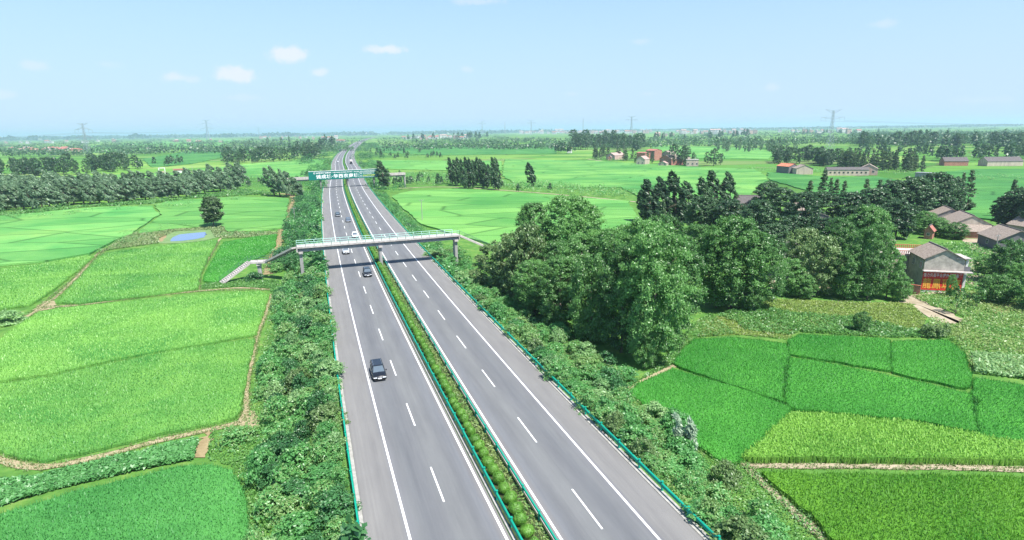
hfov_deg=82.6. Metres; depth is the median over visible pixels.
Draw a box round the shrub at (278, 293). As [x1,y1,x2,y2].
[268,290,288,310]
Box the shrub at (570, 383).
[563,380,580,391]
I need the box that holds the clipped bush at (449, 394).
[447,391,456,398]
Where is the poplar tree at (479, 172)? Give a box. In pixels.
[477,159,484,187]
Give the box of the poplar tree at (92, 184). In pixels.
[87,180,102,202]
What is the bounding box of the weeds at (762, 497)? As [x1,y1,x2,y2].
[496,319,826,539]
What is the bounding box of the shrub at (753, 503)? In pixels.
[746,495,779,528]
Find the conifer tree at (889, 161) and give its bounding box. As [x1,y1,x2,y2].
[885,152,892,170]
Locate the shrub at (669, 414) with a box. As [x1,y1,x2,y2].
[658,407,688,432]
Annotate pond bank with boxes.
[157,228,219,242]
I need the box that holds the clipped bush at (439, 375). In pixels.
[437,373,445,379]
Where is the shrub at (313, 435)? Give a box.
[308,425,320,444]
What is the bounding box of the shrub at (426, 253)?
[422,249,435,256]
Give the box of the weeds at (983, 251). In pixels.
[788,241,1023,294]
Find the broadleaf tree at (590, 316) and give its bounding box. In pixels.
[566,253,618,341]
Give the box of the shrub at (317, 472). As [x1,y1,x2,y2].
[299,459,348,491]
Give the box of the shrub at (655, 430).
[645,425,667,448]
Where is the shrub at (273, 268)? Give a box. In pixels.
[267,262,283,271]
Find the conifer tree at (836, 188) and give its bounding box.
[831,179,840,200]
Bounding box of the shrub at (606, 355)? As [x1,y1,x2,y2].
[597,350,619,365]
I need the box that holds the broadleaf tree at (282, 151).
[280,148,286,159]
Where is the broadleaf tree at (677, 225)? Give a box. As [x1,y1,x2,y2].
[634,211,685,282]
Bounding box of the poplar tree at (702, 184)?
[694,176,718,212]
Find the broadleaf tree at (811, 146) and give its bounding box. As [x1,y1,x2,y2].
[804,144,813,160]
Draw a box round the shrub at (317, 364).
[312,359,329,375]
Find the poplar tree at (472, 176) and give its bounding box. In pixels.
[466,157,476,188]
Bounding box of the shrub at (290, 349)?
[276,343,301,360]
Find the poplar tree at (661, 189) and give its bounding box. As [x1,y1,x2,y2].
[652,176,676,215]
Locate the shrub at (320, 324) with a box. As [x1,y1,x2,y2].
[308,321,328,338]
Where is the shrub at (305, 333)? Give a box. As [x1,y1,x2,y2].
[298,329,308,339]
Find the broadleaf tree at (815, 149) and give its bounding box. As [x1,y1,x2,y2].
[810,147,818,161]
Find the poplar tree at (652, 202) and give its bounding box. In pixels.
[639,179,661,219]
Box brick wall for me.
[908,284,920,293]
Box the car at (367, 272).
[363,266,371,276]
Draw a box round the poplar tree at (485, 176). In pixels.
[480,161,490,187]
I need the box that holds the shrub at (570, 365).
[566,362,577,373]
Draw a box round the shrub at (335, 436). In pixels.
[324,431,349,453]
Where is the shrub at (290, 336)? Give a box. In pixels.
[283,331,299,355]
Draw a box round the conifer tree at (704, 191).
[697,188,708,229]
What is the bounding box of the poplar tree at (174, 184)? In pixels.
[167,179,183,196]
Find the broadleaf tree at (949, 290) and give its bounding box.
[945,274,957,296]
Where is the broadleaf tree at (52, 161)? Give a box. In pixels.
[47,156,59,173]
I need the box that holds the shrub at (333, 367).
[311,356,347,381]
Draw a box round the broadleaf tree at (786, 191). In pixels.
[764,187,796,220]
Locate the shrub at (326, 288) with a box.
[312,281,334,298]
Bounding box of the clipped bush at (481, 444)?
[473,439,484,450]
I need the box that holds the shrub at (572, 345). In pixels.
[562,339,583,357]
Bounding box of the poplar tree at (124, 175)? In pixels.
[121,172,134,181]
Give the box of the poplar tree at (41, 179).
[37,177,56,197]
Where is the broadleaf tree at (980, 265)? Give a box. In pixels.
[972,255,998,273]
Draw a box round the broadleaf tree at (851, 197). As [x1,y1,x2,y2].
[832,191,871,224]
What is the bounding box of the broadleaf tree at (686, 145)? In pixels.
[680,144,690,158]
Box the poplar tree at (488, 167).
[486,164,492,185]
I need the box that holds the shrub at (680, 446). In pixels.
[657,436,697,471]
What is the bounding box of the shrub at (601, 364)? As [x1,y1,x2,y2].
[594,362,608,371]
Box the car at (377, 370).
[370,358,386,380]
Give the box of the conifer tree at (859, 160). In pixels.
[854,151,861,166]
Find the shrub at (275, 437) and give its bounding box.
[267,429,290,458]
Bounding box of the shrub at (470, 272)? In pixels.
[468,269,478,278]
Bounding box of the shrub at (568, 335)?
[550,330,570,341]
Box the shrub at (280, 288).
[273,287,287,294]
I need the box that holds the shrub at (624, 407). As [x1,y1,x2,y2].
[617,402,642,426]
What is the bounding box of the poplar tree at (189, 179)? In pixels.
[185,174,201,193]
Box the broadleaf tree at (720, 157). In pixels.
[718,153,724,164]
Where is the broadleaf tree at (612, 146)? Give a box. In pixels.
[611,133,617,148]
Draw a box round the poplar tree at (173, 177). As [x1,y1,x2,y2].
[170,175,183,194]
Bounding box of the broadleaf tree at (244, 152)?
[240,149,247,161]
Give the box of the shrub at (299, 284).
[293,281,305,288]
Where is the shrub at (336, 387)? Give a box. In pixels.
[322,384,343,397]
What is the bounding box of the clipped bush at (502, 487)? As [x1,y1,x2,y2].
[498,482,509,493]
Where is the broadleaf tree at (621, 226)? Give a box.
[607,224,640,265]
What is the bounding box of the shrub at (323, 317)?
[311,312,339,330]
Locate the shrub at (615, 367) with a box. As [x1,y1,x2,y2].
[604,364,625,379]
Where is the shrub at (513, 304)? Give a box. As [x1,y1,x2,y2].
[506,301,520,312]
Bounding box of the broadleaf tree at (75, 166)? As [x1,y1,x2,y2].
[69,160,79,172]
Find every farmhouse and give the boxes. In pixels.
[606,152,622,159]
[636,152,649,157]
[636,155,649,163]
[645,149,661,160]
[658,161,668,165]
[659,154,683,164]
[662,150,675,156]
[733,195,759,214]
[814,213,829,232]
[845,128,851,133]
[862,163,877,174]
[923,224,936,238]
[924,205,956,223]
[939,157,968,165]
[939,210,993,226]
[976,223,1023,248]
[978,156,1023,165]
[1006,216,1023,230]
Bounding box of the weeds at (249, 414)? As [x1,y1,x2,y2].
[235,285,351,539]
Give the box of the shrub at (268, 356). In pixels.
[252,350,284,378]
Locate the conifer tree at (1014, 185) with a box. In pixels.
[1003,179,1018,215]
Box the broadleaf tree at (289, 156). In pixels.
[284,147,292,159]
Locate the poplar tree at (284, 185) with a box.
[276,168,290,196]
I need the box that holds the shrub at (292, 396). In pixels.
[283,387,309,415]
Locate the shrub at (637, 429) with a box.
[614,424,659,455]
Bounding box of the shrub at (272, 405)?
[255,394,294,427]
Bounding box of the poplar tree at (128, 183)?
[122,178,140,200]
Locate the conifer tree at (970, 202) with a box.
[964,169,978,209]
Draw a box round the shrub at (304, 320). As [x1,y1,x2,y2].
[292,314,312,333]
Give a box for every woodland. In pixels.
[0,126,1023,155]
[849,129,1023,144]
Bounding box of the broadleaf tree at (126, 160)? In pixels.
[121,156,129,170]
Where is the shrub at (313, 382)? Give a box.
[300,378,320,392]
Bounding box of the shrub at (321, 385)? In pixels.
[312,377,343,389]
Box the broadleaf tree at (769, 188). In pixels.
[751,181,782,207]
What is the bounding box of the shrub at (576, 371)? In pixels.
[569,367,582,380]
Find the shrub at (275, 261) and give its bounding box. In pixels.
[266,258,284,267]
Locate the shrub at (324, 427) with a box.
[312,419,339,446]
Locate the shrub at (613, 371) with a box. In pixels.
[592,366,628,388]
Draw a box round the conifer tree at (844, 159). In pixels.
[841,150,847,166]
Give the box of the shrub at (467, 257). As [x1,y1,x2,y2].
[459,255,473,266]
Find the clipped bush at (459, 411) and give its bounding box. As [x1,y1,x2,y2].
[456,407,465,417]
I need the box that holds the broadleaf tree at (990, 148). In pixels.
[984,144,994,156]
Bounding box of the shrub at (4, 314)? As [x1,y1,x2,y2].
[0,308,28,325]
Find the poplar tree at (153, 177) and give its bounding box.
[150,175,160,188]
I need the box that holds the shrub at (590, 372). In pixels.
[580,368,609,381]
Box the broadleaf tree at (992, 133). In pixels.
[987,132,996,144]
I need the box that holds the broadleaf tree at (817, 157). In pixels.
[815,150,823,165]
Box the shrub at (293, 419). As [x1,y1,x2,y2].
[280,413,310,430]
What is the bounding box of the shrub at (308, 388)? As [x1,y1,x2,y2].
[295,386,317,407]
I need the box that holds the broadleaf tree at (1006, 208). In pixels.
[997,186,1023,225]
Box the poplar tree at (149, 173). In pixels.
[146,170,159,183]
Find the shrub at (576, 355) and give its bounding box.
[571,353,582,359]
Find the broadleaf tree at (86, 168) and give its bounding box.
[80,160,90,172]
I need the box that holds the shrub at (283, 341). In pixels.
[276,337,302,345]
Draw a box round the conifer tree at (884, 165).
[879,155,885,169]
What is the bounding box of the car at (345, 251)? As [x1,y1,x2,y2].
[342,248,349,253]
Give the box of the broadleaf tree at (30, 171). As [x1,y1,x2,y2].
[27,161,37,174]
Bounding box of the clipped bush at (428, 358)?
[426,356,434,361]
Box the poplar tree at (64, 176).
[61,175,77,201]
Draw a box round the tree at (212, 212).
[198,195,223,225]
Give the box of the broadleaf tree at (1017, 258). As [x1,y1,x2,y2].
[1005,247,1023,276]
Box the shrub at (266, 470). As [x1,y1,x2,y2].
[255,460,287,492]
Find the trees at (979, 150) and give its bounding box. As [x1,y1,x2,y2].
[6,128,1023,190]
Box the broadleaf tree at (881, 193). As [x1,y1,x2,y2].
[856,187,895,217]
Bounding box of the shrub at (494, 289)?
[485,286,502,298]
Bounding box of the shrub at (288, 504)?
[263,491,309,531]
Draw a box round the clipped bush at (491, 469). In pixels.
[486,462,498,474]
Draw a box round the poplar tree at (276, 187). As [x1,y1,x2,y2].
[267,165,283,196]
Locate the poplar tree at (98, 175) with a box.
[92,170,107,187]
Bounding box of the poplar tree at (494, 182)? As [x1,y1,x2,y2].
[489,157,498,189]
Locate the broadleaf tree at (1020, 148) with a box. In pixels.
[1015,145,1023,155]
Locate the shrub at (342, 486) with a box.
[332,481,350,500]
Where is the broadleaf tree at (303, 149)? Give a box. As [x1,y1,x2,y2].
[298,147,306,158]
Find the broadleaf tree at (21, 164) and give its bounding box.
[17,160,27,175]
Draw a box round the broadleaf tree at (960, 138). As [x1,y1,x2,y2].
[953,134,963,147]
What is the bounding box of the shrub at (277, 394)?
[263,390,282,411]
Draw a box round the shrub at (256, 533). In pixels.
[240,524,266,539]
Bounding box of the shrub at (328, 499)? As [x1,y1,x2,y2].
[310,486,362,528]
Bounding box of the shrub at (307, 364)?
[296,359,316,378]
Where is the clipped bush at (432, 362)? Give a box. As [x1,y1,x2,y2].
[429,359,435,366]
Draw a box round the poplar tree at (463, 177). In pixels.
[458,158,467,188]
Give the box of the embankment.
[292,137,714,539]
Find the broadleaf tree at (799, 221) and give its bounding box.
[776,214,811,246]
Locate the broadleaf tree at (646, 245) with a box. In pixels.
[614,218,697,363]
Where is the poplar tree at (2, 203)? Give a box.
[0,194,5,209]
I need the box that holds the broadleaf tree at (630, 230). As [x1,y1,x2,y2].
[607,217,671,319]
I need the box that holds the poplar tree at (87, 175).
[83,173,92,180]
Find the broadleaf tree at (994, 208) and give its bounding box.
[987,197,1021,224]
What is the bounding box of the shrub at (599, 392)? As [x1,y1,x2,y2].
[581,387,617,407]
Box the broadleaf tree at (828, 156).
[824,152,832,164]
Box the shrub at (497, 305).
[489,302,507,320]
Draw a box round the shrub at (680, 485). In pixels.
[671,468,704,500]
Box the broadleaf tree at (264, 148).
[260,147,269,159]
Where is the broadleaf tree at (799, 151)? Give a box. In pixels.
[795,148,805,163]
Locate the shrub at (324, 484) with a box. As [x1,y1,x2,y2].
[305,478,342,518]
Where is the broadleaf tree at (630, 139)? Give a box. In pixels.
[627,135,632,147]
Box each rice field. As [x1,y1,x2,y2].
[0,206,159,265]
[0,254,94,309]
[0,291,268,382]
[0,338,255,463]
[0,462,249,539]
[39,172,191,178]
[55,239,217,304]
[80,139,237,152]
[138,196,288,232]
[143,150,223,166]
[196,159,325,177]
[203,234,277,282]
[370,160,502,170]
[375,145,556,154]
[392,189,638,244]
[502,159,768,199]
[630,367,793,464]
[652,146,771,159]
[673,336,790,403]
[741,410,1023,465]
[760,467,1023,539]
[766,172,970,210]
[781,355,982,432]
[787,333,895,372]
[890,338,973,389]
[934,169,1023,219]
[970,376,1023,440]
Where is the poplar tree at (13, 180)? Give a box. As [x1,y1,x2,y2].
[6,177,28,205]
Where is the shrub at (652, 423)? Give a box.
[641,418,669,438]
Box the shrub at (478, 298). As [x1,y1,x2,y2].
[472,294,486,301]
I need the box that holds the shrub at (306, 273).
[300,271,312,281]
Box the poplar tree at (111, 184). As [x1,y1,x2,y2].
[106,178,125,201]
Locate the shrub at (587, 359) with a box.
[571,355,599,375]
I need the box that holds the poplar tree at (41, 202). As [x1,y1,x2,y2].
[27,180,48,206]
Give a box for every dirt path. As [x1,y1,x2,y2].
[0,421,238,469]
[26,287,269,316]
[49,255,94,300]
[238,294,270,421]
[263,193,295,274]
[630,364,676,388]
[741,463,825,539]
[748,463,1023,471]
[911,292,1022,312]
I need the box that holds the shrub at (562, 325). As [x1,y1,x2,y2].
[546,321,573,339]
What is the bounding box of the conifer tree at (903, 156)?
[901,150,907,166]
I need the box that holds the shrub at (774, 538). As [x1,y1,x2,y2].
[767,536,781,539]
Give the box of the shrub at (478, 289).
[469,286,491,298]
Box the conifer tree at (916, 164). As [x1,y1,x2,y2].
[913,154,918,169]
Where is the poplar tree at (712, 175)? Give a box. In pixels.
[703,169,727,216]
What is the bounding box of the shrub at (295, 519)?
[268,507,322,539]
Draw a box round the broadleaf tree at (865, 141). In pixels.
[862,136,870,146]
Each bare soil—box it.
[33,301,55,310]
[158,234,166,241]
[194,430,213,456]
[238,406,259,427]
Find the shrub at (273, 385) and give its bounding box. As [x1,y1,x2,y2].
[264,379,284,399]
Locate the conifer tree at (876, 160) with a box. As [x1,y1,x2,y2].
[873,153,880,166]
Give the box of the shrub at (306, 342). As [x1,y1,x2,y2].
[294,338,316,351]
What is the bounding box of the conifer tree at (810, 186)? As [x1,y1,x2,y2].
[804,180,814,199]
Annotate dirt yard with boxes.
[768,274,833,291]
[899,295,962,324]
[962,238,997,254]
[966,261,993,285]
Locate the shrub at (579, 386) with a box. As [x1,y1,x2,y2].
[568,383,596,397]
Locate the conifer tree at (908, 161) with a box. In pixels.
[900,153,910,171]
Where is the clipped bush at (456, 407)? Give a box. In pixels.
[452,402,460,411]
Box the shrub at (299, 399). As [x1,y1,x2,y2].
[294,392,317,417]
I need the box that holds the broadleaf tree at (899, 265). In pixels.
[874,248,906,298]
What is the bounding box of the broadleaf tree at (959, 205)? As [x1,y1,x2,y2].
[934,178,968,210]
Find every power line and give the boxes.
[0,133,92,145]
[76,126,199,140]
[841,120,1022,124]
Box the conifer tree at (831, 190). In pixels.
[827,177,833,198]
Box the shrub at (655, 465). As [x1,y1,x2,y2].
[645,457,672,479]
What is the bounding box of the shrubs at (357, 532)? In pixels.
[272,142,486,539]
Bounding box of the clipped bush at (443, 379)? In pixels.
[438,377,447,383]
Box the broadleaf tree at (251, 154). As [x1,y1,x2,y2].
[246,150,256,161]
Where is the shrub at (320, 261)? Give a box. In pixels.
[307,256,328,269]
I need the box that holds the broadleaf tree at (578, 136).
[576,133,583,149]
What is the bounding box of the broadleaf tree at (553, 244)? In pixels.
[530,237,572,301]
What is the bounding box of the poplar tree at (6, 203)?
[0,187,13,208]
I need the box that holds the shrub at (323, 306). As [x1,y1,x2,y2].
[307,303,333,315]
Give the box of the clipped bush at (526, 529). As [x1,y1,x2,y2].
[519,524,534,538]
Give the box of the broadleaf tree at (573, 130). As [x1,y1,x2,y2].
[568,129,576,141]
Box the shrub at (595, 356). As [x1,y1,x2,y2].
[588,353,603,367]
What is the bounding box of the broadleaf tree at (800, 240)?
[778,226,823,276]
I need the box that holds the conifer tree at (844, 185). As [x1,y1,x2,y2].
[840,180,847,205]
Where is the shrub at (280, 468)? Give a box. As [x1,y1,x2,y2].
[264,463,304,508]
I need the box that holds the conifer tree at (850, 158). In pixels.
[846,149,854,166]
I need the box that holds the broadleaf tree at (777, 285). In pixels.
[734,232,793,304]
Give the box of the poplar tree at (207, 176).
[201,171,218,191]
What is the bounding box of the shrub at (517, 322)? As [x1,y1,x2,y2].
[507,321,526,329]
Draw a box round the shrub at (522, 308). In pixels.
[514,304,531,313]
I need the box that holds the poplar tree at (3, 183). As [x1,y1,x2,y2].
[0,180,20,208]
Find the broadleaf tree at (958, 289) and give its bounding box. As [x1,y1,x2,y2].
[949,285,968,313]
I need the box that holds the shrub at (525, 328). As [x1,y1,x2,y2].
[520,324,533,334]
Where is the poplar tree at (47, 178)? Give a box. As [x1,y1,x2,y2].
[42,174,54,191]
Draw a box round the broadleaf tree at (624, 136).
[619,134,629,147]
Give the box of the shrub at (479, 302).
[477,300,490,309]
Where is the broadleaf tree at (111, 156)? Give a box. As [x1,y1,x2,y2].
[104,154,115,171]
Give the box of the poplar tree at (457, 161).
[455,157,462,185]
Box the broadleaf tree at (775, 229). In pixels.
[757,223,790,254]
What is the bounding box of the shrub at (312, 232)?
[305,229,322,238]
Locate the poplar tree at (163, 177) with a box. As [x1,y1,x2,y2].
[159,174,173,189]
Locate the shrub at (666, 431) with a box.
[662,427,675,443]
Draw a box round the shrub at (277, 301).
[271,296,284,312]
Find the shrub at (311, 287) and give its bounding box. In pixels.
[307,284,322,297]
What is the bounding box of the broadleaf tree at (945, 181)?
[918,171,957,210]
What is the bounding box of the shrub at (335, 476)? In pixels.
[323,465,344,479]
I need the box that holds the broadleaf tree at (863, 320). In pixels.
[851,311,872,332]
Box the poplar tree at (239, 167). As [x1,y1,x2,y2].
[234,162,247,178]
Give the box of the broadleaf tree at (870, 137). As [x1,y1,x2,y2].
[865,135,874,148]
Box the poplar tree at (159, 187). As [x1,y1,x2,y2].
[151,179,167,197]
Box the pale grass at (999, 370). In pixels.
[971,351,1023,377]
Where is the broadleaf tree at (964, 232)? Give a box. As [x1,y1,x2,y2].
[938,222,970,238]
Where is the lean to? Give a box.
[952,224,991,237]
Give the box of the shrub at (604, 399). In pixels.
[587,394,616,419]
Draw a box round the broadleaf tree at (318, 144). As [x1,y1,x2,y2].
[314,142,321,155]
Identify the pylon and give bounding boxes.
[75,124,93,155]
[200,120,210,138]
[626,116,637,136]
[823,109,844,151]
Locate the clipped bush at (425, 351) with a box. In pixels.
[423,348,431,353]
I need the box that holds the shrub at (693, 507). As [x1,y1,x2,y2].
[680,495,730,533]
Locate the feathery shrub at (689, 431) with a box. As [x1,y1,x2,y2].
[672,412,698,451]
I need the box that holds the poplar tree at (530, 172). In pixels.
[523,162,536,185]
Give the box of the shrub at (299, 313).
[291,309,308,323]
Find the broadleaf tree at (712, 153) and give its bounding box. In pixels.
[709,148,719,165]
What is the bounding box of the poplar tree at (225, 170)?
[223,167,233,183]
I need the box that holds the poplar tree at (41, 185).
[34,180,56,206]
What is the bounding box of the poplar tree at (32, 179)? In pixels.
[25,175,44,197]
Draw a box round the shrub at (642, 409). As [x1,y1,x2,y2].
[632,403,654,423]
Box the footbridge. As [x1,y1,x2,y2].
[219,229,507,282]
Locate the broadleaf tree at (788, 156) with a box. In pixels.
[783,148,791,162]
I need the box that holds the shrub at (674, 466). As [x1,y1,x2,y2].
[648,457,686,482]
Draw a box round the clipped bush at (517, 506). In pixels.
[508,501,523,515]
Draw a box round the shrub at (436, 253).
[428,251,442,257]
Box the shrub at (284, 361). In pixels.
[281,357,298,366]
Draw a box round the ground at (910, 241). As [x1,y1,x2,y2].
[0,125,1023,539]
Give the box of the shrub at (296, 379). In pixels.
[291,371,310,391]
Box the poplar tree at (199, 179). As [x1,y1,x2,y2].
[193,172,210,193]
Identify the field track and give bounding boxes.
[412,187,634,201]
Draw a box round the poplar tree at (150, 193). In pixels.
[137,178,156,198]
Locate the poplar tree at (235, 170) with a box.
[232,166,244,184]
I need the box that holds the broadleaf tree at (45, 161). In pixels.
[40,159,52,172]
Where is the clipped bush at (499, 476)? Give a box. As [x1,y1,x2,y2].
[492,471,504,484]
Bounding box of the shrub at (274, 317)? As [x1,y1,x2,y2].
[269,311,289,321]
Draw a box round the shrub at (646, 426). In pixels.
[639,424,660,438]
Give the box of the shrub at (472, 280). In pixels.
[461,278,479,285]
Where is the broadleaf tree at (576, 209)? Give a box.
[532,192,599,266]
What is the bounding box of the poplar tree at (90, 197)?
[75,180,97,203]
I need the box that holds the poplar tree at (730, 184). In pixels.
[720,171,741,215]
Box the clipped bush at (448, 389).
[445,386,452,393]
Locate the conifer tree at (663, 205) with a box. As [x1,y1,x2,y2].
[659,199,666,217]
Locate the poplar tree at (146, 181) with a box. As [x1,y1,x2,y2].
[140,177,158,191]
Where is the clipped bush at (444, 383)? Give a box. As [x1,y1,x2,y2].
[440,381,449,389]
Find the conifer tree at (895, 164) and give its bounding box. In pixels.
[893,155,899,169]
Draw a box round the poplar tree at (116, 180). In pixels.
[113,178,131,200]
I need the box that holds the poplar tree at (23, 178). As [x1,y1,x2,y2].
[19,175,30,184]
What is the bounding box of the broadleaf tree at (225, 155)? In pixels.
[220,152,227,162]
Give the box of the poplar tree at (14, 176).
[9,172,20,182]
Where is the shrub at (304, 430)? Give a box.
[289,419,314,444]
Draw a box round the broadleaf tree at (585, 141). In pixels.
[581,135,589,149]
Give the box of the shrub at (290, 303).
[282,299,294,314]
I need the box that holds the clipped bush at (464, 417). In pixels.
[460,413,468,422]
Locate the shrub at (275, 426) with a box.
[257,421,303,443]
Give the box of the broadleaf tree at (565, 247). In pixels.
[554,234,608,310]
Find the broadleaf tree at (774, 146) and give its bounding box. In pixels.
[770,145,779,157]
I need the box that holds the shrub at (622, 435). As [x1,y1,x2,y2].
[610,426,635,446]
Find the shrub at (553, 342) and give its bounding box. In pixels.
[548,341,563,350]
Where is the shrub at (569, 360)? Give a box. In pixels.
[564,358,580,370]
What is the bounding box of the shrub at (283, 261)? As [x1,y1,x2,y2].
[279,254,291,269]
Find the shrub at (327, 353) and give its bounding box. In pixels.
[318,351,331,360]
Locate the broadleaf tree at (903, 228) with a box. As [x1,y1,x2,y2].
[881,199,920,238]
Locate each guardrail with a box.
[321,152,359,524]
[343,150,522,539]
[345,145,558,539]
[354,146,720,539]
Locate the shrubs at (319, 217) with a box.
[269,160,506,325]
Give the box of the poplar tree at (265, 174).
[261,167,275,195]
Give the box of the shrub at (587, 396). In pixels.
[573,388,603,415]
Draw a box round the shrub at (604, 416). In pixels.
[596,405,612,422]
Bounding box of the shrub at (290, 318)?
[284,315,298,333]
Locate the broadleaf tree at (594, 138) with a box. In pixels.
[592,137,597,146]
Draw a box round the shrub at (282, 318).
[272,311,288,328]
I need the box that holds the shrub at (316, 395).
[303,390,328,421]
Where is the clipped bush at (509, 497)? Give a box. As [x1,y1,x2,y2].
[503,491,516,504]
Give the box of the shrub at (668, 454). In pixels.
[655,448,686,472]
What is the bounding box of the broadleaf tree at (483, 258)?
[472,242,513,288]
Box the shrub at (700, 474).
[686,468,709,492]
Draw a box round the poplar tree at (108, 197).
[95,182,116,202]
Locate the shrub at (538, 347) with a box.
[529,345,544,357]
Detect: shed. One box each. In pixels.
[686,157,698,165]
[825,167,869,175]
[915,172,931,176]
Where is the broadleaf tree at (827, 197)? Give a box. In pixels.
[799,190,840,225]
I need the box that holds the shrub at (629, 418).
[621,409,640,436]
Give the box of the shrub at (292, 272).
[283,270,298,280]
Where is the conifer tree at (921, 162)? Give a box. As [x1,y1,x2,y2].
[918,155,925,171]
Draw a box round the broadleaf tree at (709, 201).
[684,195,716,228]
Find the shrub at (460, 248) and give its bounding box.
[451,245,468,254]
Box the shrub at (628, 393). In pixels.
[609,386,635,402]
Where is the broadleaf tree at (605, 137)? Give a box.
[602,135,609,146]
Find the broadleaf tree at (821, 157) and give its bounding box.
[818,150,828,165]
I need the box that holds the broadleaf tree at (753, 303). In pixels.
[737,278,766,310]
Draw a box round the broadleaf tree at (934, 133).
[931,131,938,143]
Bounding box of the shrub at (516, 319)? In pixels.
[505,318,525,325]
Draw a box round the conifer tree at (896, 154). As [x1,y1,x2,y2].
[892,150,899,167]
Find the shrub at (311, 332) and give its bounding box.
[304,325,320,342]
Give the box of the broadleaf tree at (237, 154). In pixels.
[233,152,240,162]
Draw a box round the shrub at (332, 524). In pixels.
[323,515,359,539]
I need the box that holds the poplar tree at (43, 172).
[40,170,48,177]
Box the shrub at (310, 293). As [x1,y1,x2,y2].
[302,289,316,304]
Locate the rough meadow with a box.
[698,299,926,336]
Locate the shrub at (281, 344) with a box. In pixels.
[266,342,287,356]
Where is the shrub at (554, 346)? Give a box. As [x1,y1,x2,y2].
[544,342,564,357]
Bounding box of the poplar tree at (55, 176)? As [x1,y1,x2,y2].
[50,173,68,197]
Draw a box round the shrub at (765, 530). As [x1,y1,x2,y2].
[729,512,775,539]
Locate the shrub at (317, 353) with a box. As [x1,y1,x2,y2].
[309,349,326,371]
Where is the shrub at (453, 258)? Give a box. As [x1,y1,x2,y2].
[443,254,458,265]
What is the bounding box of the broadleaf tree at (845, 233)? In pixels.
[818,216,863,277]
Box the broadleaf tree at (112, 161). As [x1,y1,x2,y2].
[109,158,119,170]
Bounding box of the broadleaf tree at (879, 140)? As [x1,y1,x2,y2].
[876,137,883,149]
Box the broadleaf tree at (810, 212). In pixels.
[782,191,824,233]
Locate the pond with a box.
[171,232,206,240]
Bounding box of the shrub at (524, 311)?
[515,309,533,319]
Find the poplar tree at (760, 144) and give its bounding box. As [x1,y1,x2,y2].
[759,138,763,150]
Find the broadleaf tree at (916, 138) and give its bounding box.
[913,135,921,147]
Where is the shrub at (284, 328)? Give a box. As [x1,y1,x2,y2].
[273,320,299,341]
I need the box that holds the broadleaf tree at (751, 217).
[735,208,763,229]
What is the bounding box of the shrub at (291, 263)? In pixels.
[283,254,298,270]
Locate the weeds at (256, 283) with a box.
[199,279,280,294]
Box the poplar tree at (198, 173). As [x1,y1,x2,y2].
[194,170,207,184]
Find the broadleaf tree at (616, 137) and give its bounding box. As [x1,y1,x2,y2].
[613,134,620,148]
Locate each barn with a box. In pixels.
[776,163,796,172]
[792,164,813,173]
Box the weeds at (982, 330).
[913,289,1023,373]
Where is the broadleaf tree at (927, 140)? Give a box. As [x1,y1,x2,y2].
[921,134,929,147]
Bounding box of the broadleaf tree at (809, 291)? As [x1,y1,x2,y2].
[789,274,818,298]
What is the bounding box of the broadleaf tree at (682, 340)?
[661,329,685,350]
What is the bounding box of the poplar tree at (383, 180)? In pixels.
[374,160,390,188]
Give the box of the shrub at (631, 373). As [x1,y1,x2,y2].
[612,363,639,385]
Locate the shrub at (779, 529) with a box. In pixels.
[747,513,791,539]
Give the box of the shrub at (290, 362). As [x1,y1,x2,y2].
[281,358,298,375]
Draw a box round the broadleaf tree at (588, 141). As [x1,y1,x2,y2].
[584,134,592,149]
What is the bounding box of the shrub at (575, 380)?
[565,377,582,386]
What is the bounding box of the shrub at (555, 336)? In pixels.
[549,327,567,343]
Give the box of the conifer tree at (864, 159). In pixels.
[860,152,867,165]
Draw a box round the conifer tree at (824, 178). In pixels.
[816,170,829,202]
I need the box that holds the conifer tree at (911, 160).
[907,156,914,170]
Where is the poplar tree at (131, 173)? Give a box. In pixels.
[127,169,135,179]
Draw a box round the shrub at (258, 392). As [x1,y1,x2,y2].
[249,385,269,402]
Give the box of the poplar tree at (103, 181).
[100,177,116,199]
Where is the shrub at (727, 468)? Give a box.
[705,458,743,489]
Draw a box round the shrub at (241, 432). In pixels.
[213,423,259,451]
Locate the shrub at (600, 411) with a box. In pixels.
[589,403,629,426]
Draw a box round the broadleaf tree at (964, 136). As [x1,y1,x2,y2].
[960,133,966,146]
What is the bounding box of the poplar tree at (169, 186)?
[159,178,176,197]
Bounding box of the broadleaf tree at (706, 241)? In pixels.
[696,229,741,307]
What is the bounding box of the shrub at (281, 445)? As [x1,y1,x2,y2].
[262,436,307,473]
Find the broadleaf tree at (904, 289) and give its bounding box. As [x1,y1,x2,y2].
[890,274,913,300]
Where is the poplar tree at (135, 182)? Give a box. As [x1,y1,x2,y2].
[133,179,146,199]
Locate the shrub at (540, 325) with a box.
[533,322,548,331]
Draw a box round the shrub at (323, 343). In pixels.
[317,340,333,352]
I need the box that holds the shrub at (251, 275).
[244,271,263,281]
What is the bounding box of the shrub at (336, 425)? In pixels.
[318,419,342,437]
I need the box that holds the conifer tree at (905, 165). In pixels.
[903,156,909,171]
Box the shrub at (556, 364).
[541,356,569,383]
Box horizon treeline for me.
[0,124,1023,140]
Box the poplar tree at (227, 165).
[225,162,237,178]
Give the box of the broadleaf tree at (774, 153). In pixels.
[771,151,778,163]
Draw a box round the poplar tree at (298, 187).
[290,176,303,195]
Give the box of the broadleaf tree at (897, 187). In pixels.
[875,179,915,219]
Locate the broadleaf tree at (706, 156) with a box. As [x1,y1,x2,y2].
[704,151,710,162]
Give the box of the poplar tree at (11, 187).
[5,180,28,209]
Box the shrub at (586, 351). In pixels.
[570,341,601,362]
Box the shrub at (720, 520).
[710,518,731,536]

